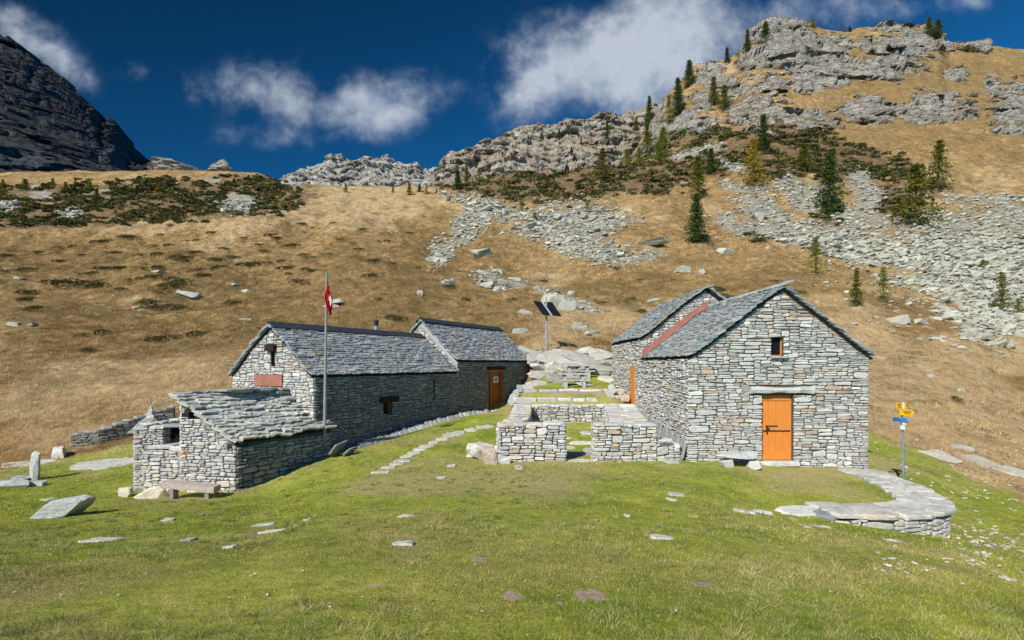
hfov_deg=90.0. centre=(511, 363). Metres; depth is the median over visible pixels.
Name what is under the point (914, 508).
terrace wall
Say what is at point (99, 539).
flat stone
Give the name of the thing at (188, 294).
boulder
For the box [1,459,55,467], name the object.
flat stone
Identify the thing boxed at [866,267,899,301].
larch tree
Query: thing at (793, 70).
mountain
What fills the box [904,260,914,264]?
boulder
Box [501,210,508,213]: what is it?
boulder
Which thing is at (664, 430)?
leaning slab
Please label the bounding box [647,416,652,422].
leaning slab
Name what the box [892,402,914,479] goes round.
signpost
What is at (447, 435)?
stepping stone
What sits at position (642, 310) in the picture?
shrub
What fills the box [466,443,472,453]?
boulder
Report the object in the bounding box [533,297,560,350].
solar panel mast
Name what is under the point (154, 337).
shrub
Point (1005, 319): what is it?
boulder
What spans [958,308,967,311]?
boulder
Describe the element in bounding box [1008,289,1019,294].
boulder
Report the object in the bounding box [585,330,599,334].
boulder
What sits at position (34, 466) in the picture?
stone post
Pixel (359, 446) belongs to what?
kerb slab
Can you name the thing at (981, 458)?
flat stone
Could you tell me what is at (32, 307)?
shrub
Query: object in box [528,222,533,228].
boulder
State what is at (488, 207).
boulder
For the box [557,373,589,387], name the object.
picnic table
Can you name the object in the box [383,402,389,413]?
window
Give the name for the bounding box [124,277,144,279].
shrub
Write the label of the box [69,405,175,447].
field wall
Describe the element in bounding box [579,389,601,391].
step block
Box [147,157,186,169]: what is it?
crag
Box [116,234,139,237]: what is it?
shrub
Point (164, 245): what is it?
shrub
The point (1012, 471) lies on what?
flat stone
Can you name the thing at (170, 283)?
shrub
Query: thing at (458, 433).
stepping stone
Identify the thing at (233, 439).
stone shed
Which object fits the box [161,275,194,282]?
shrub
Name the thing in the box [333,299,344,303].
boulder
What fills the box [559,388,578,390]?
step block
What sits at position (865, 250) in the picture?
boulder
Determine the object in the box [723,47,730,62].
conifer tree
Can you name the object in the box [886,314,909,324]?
boulder
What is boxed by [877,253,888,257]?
boulder
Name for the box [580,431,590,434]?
paving slab
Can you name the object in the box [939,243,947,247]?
boulder
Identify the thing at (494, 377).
door
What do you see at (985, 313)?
boulder
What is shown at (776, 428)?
door
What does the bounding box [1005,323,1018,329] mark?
boulder
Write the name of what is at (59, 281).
shrub
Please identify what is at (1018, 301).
larch tree
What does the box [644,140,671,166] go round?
larch tree
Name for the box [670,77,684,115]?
conifer tree
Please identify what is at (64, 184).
larch tree
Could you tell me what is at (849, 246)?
boulder
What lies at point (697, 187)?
larch tree
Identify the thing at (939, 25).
conifer tree
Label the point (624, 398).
step block
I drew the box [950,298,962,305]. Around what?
boulder
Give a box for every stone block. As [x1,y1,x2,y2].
[118,487,134,496]
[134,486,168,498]
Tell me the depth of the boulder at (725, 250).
68.38 m
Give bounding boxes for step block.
[513,397,535,403]
[519,389,537,393]
[538,398,556,401]
[539,389,557,391]
[558,397,571,401]
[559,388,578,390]
[573,398,585,401]
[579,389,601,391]
[586,397,597,401]
[603,389,623,394]
[619,395,629,401]
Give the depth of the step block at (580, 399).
20.14 m
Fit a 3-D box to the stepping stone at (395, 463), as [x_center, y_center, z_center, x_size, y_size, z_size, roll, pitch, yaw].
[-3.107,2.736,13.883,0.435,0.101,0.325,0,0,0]
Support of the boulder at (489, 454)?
on the ground at (776, 475)
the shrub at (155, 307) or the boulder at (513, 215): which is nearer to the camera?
the shrub at (155, 307)
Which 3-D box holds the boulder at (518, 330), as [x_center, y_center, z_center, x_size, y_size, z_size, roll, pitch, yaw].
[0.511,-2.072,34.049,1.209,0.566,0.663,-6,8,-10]
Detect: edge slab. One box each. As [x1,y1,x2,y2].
[733,508,757,513]
[753,509,772,514]
[775,505,815,516]
[812,509,839,521]
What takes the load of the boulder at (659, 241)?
on the hillside
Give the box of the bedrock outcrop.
[518,346,613,385]
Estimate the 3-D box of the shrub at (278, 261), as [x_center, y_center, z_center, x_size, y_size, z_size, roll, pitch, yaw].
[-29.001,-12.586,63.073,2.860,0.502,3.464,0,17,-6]
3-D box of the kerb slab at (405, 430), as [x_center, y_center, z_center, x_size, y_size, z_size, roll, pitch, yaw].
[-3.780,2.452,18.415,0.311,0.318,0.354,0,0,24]
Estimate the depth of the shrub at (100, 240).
77.56 m
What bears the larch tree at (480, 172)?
on the hillside
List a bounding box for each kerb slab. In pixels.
[356,443,363,448]
[364,439,371,445]
[372,437,379,443]
[381,434,389,440]
[401,427,409,433]
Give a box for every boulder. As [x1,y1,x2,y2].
[4,322,20,326]
[25,323,38,326]
[29,495,95,518]
[51,446,65,458]
[151,270,165,272]
[175,290,200,298]
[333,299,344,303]
[417,290,422,295]
[425,257,447,262]
[445,195,450,200]
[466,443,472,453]
[470,248,490,258]
[470,442,493,458]
[479,281,497,287]
[480,204,491,211]
[482,445,497,464]
[493,286,501,291]
[497,454,505,463]
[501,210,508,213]
[501,457,510,463]
[508,212,518,217]
[508,277,521,281]
[512,328,528,333]
[517,309,532,314]
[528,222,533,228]
[541,294,564,307]
[558,300,577,310]
[565,235,574,241]
[567,291,576,294]
[570,322,582,328]
[581,250,591,255]
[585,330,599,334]
[588,215,597,219]
[636,237,667,244]
[647,298,658,302]
[673,266,690,272]
[697,269,705,274]
[716,248,733,253]
[754,213,763,221]
[779,238,788,242]
[841,245,853,248]
[842,252,855,257]
[860,248,868,252]
[864,260,874,263]
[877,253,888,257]
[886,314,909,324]
[897,249,909,254]
[899,251,907,256]
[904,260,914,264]
[914,250,925,254]
[914,318,926,324]
[921,231,929,235]
[926,287,939,290]
[927,374,935,377]
[928,243,939,248]
[935,304,950,309]
[937,260,953,265]
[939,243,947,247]
[939,296,950,301]
[941,272,951,275]
[942,313,954,317]
[943,312,965,317]
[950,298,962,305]
[950,444,976,451]
[953,330,978,336]
[956,321,972,326]
[957,287,970,291]
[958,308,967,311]
[962,261,977,266]
[963,317,976,324]
[967,239,982,242]
[968,291,977,294]
[975,257,988,262]
[975,302,986,307]
[978,321,988,326]
[978,332,993,339]
[980,291,993,295]
[980,312,997,317]
[985,330,995,333]
[987,307,998,312]
[989,252,1002,257]
[993,339,1008,346]
[996,310,1009,317]
[1001,317,1009,322]
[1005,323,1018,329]
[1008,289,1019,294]
[1010,322,1023,325]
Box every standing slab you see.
[508,393,516,405]
[513,389,518,397]
[516,385,522,392]
[526,382,533,388]
[605,389,613,397]
[608,383,616,393]
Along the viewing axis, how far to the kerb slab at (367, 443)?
16.71 m
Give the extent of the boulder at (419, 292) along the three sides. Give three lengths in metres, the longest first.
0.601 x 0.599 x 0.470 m
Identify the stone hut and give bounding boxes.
[227,317,529,449]
[610,279,876,468]
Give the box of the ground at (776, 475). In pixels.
[0,361,1023,639]
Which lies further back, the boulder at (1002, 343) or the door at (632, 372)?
the boulder at (1002, 343)
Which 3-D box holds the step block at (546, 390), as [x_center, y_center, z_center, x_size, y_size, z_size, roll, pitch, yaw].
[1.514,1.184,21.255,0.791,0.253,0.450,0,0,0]
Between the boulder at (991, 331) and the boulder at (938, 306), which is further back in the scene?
the boulder at (938, 306)
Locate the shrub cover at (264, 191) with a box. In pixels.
[0,124,911,242]
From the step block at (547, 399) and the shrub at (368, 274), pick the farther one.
the shrub at (368, 274)
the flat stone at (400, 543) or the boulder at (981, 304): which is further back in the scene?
the boulder at (981, 304)
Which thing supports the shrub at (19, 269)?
on the hillside
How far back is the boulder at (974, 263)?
62.23 m
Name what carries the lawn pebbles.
on the ground at (776, 475)
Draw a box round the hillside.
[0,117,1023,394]
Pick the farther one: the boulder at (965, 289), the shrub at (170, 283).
the boulder at (965, 289)
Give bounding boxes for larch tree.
[14,178,32,189]
[60,182,68,189]
[85,181,93,190]
[87,188,101,198]
[405,184,414,194]
[463,163,470,186]
[474,167,482,178]
[591,148,614,180]
[618,149,632,164]
[630,148,644,165]
[633,117,639,131]
[638,117,654,157]
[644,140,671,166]
[651,127,674,148]
[662,95,675,123]
[685,155,710,197]
[705,76,721,105]
[715,85,734,109]
[731,138,773,187]
[793,143,820,171]
[793,237,836,272]
[847,270,866,305]
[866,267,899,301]
[887,162,947,225]
[921,17,940,35]
[922,139,961,189]
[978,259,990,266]
[985,271,1021,311]
[1013,298,1023,312]
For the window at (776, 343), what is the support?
in the stone hut at (775, 375)
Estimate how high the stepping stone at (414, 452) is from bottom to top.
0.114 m
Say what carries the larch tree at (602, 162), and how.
on the hillside
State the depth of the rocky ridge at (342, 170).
417.48 m
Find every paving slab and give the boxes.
[566,451,590,455]
[569,441,591,444]
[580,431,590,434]
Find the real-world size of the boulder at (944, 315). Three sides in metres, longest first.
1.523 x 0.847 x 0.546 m
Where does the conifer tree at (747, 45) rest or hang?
on the mountain
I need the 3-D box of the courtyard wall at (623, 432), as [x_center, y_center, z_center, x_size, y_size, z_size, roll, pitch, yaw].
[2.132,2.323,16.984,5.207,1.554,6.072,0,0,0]
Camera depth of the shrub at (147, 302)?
44.68 m
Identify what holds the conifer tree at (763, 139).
on the hillside
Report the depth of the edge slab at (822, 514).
9.68 m
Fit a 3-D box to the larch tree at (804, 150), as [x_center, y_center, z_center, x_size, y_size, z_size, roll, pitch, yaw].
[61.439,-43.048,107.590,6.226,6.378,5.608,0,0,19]
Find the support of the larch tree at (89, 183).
on the mountain
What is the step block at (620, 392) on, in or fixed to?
on the ground at (776, 475)
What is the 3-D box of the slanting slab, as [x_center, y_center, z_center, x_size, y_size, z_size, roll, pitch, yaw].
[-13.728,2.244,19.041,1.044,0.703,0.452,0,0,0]
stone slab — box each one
[0,479,28,487]
[11,475,30,479]
[28,480,47,486]
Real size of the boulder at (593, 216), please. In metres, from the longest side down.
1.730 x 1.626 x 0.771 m
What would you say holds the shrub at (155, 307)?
on the hillside
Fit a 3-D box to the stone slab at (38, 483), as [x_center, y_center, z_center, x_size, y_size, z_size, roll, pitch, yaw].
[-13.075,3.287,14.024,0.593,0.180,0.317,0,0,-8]
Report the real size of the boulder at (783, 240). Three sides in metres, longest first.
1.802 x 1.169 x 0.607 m
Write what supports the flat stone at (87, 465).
on the ground at (776, 475)
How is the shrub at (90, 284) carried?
on the hillside
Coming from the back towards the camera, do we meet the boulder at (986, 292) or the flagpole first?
the boulder at (986, 292)
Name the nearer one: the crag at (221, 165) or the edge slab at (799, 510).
the edge slab at (799, 510)
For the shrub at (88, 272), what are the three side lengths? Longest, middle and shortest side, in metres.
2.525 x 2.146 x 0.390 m
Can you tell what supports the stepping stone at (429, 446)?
on the ground at (776, 475)
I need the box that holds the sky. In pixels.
[0,0,1023,179]
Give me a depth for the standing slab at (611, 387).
20.70 m
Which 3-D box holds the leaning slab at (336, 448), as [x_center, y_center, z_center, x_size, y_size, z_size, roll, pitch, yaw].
[-5.254,2.542,15.403,0.328,0.425,0.543,0,0,28]
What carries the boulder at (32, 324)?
on the hillside
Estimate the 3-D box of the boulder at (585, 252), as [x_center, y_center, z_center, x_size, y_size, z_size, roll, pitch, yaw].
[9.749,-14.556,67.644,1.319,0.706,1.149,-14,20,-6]
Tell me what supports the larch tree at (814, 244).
on the hillside
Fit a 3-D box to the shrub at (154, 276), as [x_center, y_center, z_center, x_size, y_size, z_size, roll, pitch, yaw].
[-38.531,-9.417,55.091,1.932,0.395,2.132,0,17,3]
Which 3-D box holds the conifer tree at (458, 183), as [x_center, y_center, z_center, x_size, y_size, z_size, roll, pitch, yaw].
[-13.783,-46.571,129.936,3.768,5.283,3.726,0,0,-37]
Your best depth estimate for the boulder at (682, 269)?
54.42 m
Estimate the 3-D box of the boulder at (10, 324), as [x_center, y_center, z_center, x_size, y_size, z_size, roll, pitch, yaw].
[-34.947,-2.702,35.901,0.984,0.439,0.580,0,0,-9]
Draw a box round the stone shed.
[168,387,337,491]
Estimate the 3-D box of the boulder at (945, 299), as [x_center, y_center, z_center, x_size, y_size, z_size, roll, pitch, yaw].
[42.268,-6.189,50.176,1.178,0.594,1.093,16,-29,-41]
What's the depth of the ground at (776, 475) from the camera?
7.54 m
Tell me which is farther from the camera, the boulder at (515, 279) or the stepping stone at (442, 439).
the boulder at (515, 279)
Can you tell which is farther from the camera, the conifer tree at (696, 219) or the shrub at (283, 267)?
the conifer tree at (696, 219)
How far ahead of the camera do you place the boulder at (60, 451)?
17.43 m
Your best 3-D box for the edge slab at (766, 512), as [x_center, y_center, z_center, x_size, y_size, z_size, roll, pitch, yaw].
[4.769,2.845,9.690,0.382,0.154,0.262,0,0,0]
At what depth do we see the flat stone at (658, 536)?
6.21 m
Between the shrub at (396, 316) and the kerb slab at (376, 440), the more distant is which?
the shrub at (396, 316)
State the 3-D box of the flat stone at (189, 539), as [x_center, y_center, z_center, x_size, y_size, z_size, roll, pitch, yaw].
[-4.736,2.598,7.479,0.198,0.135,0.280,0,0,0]
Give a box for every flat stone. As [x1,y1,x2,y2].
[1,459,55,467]
[40,497,54,500]
[69,458,129,469]
[69,461,108,469]
[78,537,127,542]
[113,457,132,464]
[160,518,174,521]
[180,537,197,541]
[222,544,236,548]
[252,522,276,526]
[257,528,283,533]
[392,541,415,545]
[397,514,414,516]
[513,465,522,469]
[649,534,674,539]
[661,459,679,463]
[667,491,684,496]
[813,524,830,527]
[884,538,901,542]
[918,449,962,462]
[955,454,999,467]
[991,465,1023,476]
[998,575,1016,581]
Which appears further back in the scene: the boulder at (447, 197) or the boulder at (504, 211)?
the boulder at (447, 197)
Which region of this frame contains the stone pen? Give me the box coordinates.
[133,417,187,491]
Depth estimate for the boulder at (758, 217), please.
78.57 m
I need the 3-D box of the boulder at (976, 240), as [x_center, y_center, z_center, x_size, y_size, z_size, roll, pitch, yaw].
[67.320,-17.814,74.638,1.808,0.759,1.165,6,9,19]
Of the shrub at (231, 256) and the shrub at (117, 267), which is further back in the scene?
the shrub at (231, 256)
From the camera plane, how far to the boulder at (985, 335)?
38.06 m
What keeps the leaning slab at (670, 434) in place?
on the ground at (776, 475)
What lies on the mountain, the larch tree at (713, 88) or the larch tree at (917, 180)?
the larch tree at (713, 88)
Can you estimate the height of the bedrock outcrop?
2.234 m
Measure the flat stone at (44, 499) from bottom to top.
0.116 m
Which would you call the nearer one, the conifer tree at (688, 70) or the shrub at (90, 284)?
the shrub at (90, 284)
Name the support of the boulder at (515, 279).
on the hillside
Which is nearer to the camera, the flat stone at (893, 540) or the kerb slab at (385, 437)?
the flat stone at (893, 540)
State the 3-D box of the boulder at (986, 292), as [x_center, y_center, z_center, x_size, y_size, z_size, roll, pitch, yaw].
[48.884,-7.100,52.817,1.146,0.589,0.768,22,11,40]
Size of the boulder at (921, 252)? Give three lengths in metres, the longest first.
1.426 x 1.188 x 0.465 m
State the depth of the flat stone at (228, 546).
6.61 m
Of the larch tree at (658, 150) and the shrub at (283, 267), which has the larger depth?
the larch tree at (658, 150)
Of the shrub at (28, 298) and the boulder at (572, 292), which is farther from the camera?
the boulder at (572, 292)
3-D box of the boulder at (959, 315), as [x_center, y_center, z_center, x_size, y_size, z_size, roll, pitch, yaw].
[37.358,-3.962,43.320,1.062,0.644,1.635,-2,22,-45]
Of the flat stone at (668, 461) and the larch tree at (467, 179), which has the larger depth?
the larch tree at (467, 179)
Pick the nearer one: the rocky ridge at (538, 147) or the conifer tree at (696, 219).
the conifer tree at (696, 219)
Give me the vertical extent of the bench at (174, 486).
0.544 m
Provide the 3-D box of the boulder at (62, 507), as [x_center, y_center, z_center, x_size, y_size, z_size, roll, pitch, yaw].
[-9.065,2.896,10.359,1.071,0.441,0.514,0,0,-9]
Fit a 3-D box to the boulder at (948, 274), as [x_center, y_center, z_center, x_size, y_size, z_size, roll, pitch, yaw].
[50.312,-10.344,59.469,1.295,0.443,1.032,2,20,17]
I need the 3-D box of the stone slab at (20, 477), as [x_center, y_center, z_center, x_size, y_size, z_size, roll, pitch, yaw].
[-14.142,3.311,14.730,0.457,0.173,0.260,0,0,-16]
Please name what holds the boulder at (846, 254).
on the hillside
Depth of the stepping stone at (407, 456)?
14.79 m
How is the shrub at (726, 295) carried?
on the hillside
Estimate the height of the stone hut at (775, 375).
6.850 m
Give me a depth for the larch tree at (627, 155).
181.37 m
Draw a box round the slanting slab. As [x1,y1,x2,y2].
[126,415,153,433]
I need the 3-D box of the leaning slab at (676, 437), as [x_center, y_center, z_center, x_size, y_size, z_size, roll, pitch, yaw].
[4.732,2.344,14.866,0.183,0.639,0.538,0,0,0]
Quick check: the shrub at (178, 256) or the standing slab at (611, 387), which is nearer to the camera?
the standing slab at (611, 387)
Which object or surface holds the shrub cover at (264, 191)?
on the hillside
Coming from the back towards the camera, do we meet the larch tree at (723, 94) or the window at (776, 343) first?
the larch tree at (723, 94)
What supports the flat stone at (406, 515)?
on the ground at (776, 475)
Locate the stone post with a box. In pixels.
[29,451,40,479]
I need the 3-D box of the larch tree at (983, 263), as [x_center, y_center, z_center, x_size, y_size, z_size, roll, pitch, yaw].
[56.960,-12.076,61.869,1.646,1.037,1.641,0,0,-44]
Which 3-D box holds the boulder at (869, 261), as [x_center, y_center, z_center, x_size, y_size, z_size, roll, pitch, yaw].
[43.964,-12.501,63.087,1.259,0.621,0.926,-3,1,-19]
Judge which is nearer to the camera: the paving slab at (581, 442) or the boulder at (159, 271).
the paving slab at (581, 442)
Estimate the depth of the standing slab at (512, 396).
20.40 m
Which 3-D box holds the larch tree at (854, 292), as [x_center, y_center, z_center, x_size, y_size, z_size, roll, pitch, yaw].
[29.013,-6.270,43.351,1.664,3.383,1.860,0,0,17]
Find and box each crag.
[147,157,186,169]
[174,164,199,170]
[207,159,232,171]
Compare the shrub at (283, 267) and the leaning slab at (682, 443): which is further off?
the shrub at (283, 267)
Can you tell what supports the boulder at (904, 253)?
on the hillside
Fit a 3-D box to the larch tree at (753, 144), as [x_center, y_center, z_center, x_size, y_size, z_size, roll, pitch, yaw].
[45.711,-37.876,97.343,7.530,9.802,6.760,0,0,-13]
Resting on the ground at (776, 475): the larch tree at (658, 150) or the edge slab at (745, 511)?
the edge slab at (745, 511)
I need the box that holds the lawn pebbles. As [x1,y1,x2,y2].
[12,490,931,611]
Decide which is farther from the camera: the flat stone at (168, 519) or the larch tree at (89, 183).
the larch tree at (89, 183)
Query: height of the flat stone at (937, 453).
0.344 m
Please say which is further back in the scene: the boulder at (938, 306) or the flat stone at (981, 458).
the boulder at (938, 306)
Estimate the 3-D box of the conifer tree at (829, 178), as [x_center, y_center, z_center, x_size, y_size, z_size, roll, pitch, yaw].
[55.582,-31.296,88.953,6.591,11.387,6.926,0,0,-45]
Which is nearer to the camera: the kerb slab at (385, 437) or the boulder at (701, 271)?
the kerb slab at (385, 437)
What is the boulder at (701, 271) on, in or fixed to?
on the hillside
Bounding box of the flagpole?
[323,273,332,441]
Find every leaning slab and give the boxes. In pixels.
[328,440,347,455]
[342,447,356,456]
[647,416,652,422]
[656,421,662,436]
[660,426,667,437]
[666,431,672,438]
[672,433,679,443]
[679,438,686,459]
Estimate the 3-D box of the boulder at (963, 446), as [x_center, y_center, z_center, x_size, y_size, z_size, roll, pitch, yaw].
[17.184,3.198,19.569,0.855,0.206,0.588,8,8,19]
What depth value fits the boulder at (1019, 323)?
43.38 m
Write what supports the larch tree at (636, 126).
on the rocky ridge at (538, 147)
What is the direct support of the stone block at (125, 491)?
on the ground at (776, 475)
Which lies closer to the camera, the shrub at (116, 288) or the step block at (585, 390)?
the step block at (585, 390)
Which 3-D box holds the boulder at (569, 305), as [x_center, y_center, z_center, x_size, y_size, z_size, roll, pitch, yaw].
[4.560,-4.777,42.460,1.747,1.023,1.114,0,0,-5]
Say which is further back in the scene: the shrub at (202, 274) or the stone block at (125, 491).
the shrub at (202, 274)
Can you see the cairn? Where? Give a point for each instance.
(151, 411)
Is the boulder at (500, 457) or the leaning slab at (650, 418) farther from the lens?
the leaning slab at (650, 418)
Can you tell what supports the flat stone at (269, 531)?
on the ground at (776, 475)
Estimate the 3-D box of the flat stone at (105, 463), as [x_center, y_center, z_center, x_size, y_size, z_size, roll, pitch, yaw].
[-13.261,3.307,16.677,2.399,0.266,1.058,0,0,0]
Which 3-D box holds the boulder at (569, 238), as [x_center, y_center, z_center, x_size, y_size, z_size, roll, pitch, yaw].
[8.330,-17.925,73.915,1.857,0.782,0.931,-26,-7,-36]
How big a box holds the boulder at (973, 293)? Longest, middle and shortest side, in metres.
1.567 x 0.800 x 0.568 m
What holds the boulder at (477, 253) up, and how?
on the hillside
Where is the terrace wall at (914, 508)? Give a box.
[805,468,956,537]
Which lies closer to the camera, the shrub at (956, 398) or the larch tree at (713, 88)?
the shrub at (956, 398)
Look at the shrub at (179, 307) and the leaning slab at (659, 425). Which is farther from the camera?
the shrub at (179, 307)
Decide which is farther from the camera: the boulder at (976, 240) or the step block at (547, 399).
the boulder at (976, 240)
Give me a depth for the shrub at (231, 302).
44.65 m
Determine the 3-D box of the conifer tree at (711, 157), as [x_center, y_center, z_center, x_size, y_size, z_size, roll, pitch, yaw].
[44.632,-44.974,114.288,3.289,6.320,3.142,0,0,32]
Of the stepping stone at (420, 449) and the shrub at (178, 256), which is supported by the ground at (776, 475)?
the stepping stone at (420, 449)
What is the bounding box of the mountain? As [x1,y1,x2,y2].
[0,16,1023,203]
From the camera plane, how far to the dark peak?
1019.10 m
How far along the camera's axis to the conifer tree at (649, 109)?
189.06 m
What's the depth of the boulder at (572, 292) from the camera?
50.50 m
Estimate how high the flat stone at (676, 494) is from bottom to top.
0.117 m
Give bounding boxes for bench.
[160,479,220,499]
[715,450,760,469]
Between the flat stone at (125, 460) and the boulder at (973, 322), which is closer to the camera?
the flat stone at (125, 460)
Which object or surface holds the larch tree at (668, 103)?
on the mountain
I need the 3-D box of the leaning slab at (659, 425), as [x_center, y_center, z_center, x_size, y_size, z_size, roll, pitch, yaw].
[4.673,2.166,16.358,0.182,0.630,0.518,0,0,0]
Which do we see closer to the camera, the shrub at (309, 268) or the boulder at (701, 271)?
the boulder at (701, 271)
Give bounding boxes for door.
[489,371,499,406]
[630,366,634,403]
[762,395,790,459]
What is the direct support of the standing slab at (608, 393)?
on the ground at (776, 475)
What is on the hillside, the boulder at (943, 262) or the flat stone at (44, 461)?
the boulder at (943, 262)
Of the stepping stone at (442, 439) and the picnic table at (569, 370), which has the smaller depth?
the stepping stone at (442, 439)
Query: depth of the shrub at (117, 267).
59.97 m
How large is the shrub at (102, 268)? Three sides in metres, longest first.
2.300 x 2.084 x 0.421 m
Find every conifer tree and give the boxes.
[133,185,140,194]
[452,169,463,187]
[603,120,610,139]
[643,95,654,123]
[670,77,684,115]
[678,193,717,242]
[680,60,696,87]
[705,147,717,173]
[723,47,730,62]
[743,29,751,51]
[757,113,773,149]
[759,20,772,41]
[807,151,851,212]
[931,19,945,38]
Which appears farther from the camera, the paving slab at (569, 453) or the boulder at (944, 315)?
the boulder at (944, 315)
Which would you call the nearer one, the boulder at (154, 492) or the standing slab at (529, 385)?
the boulder at (154, 492)
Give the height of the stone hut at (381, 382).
5.750 m
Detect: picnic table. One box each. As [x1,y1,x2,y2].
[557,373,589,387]
[562,365,594,377]
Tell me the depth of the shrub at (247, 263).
61.62 m
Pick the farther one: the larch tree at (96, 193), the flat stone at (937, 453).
the larch tree at (96, 193)
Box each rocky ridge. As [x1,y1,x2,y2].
[279,153,437,186]
[427,102,659,186]
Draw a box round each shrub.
[0,267,37,272]
[12,305,42,311]
[15,289,41,293]
[15,296,37,301]
[38,278,79,284]
[72,278,112,288]
[72,329,111,337]
[78,271,98,274]
[80,347,97,352]
[89,239,113,242]
[91,266,109,269]
[109,265,128,269]
[110,287,127,290]
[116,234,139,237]
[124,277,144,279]
[131,252,165,256]
[133,265,166,269]
[133,298,161,305]
[143,274,164,277]
[143,334,170,341]
[145,243,173,246]
[145,305,159,308]
[147,281,187,290]
[159,303,194,310]
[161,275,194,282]
[161,330,206,341]
[165,254,193,259]
[186,250,203,253]
[187,264,229,271]
[194,272,215,276]
[206,257,226,261]
[222,300,241,305]
[223,255,240,258]
[235,261,263,265]
[262,259,286,263]
[274,265,295,269]
[280,243,300,247]
[288,278,311,284]
[299,267,316,271]
[361,273,377,276]
[384,313,408,320]
[441,284,455,287]
[633,308,646,312]
[712,285,727,291]
[719,292,737,297]
[951,396,964,403]
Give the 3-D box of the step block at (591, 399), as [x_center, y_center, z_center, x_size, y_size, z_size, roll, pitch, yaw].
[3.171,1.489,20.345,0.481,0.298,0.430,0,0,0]
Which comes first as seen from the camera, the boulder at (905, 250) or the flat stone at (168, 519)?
the flat stone at (168, 519)
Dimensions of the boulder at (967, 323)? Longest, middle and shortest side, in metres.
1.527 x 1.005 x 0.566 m
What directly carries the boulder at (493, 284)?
on the hillside
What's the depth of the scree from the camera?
73.95 m
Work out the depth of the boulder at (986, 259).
65.91 m
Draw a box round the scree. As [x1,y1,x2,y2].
[0,141,1023,356]
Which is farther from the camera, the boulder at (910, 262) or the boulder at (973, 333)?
the boulder at (910, 262)
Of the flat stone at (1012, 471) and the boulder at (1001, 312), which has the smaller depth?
the flat stone at (1012, 471)
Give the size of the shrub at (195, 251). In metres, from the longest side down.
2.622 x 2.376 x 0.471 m
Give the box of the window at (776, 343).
[771,337,781,355]
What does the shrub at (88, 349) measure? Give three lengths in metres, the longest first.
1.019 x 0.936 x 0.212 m
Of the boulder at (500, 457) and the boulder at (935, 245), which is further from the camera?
the boulder at (935, 245)
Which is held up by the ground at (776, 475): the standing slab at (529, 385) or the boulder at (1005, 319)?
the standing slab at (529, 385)
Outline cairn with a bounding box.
[146,405,156,417]
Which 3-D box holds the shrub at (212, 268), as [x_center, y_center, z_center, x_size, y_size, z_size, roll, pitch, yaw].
[-35.492,-11.205,60.056,3.542,0.608,4.291,0,17,15]
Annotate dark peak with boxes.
[0,34,149,172]
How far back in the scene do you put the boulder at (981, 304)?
48.54 m
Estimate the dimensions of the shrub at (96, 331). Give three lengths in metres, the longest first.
2.024 x 1.671 x 0.318 m
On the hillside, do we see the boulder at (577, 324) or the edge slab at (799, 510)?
the boulder at (577, 324)
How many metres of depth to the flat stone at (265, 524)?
8.66 m
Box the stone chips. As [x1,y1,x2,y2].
[874,421,1023,583]
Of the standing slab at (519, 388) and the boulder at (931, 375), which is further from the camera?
the boulder at (931, 375)
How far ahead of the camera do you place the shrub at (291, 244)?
74.09 m
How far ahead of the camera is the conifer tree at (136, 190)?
143.39 m
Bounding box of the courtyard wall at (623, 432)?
[496,403,680,461]
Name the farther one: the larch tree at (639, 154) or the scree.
the larch tree at (639, 154)
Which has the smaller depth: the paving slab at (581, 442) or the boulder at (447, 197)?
the paving slab at (581, 442)
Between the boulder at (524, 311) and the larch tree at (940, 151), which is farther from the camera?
the larch tree at (940, 151)
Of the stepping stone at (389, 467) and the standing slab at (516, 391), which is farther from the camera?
the standing slab at (516, 391)
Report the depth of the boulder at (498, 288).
52.07 m
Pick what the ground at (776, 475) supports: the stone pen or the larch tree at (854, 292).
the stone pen
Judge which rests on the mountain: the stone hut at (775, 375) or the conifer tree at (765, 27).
the conifer tree at (765, 27)
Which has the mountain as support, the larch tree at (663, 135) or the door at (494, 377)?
the larch tree at (663, 135)
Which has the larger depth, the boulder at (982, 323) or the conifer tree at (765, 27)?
the conifer tree at (765, 27)
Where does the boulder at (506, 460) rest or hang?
on the ground at (776, 475)
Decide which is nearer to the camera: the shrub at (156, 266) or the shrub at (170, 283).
the shrub at (170, 283)
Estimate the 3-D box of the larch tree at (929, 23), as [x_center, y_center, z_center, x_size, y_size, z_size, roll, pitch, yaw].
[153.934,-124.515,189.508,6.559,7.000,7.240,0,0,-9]
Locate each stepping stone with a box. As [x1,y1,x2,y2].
[371,470,389,473]
[380,465,395,468]
[389,462,405,465]
[393,459,410,461]
[400,455,413,457]
[407,451,421,454]
[413,447,426,450]
[419,444,433,447]
[436,437,447,440]
[443,433,456,437]
[452,431,464,435]
[464,427,477,431]
[475,425,488,428]
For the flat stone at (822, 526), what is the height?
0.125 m
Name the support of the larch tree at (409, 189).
on the hillside

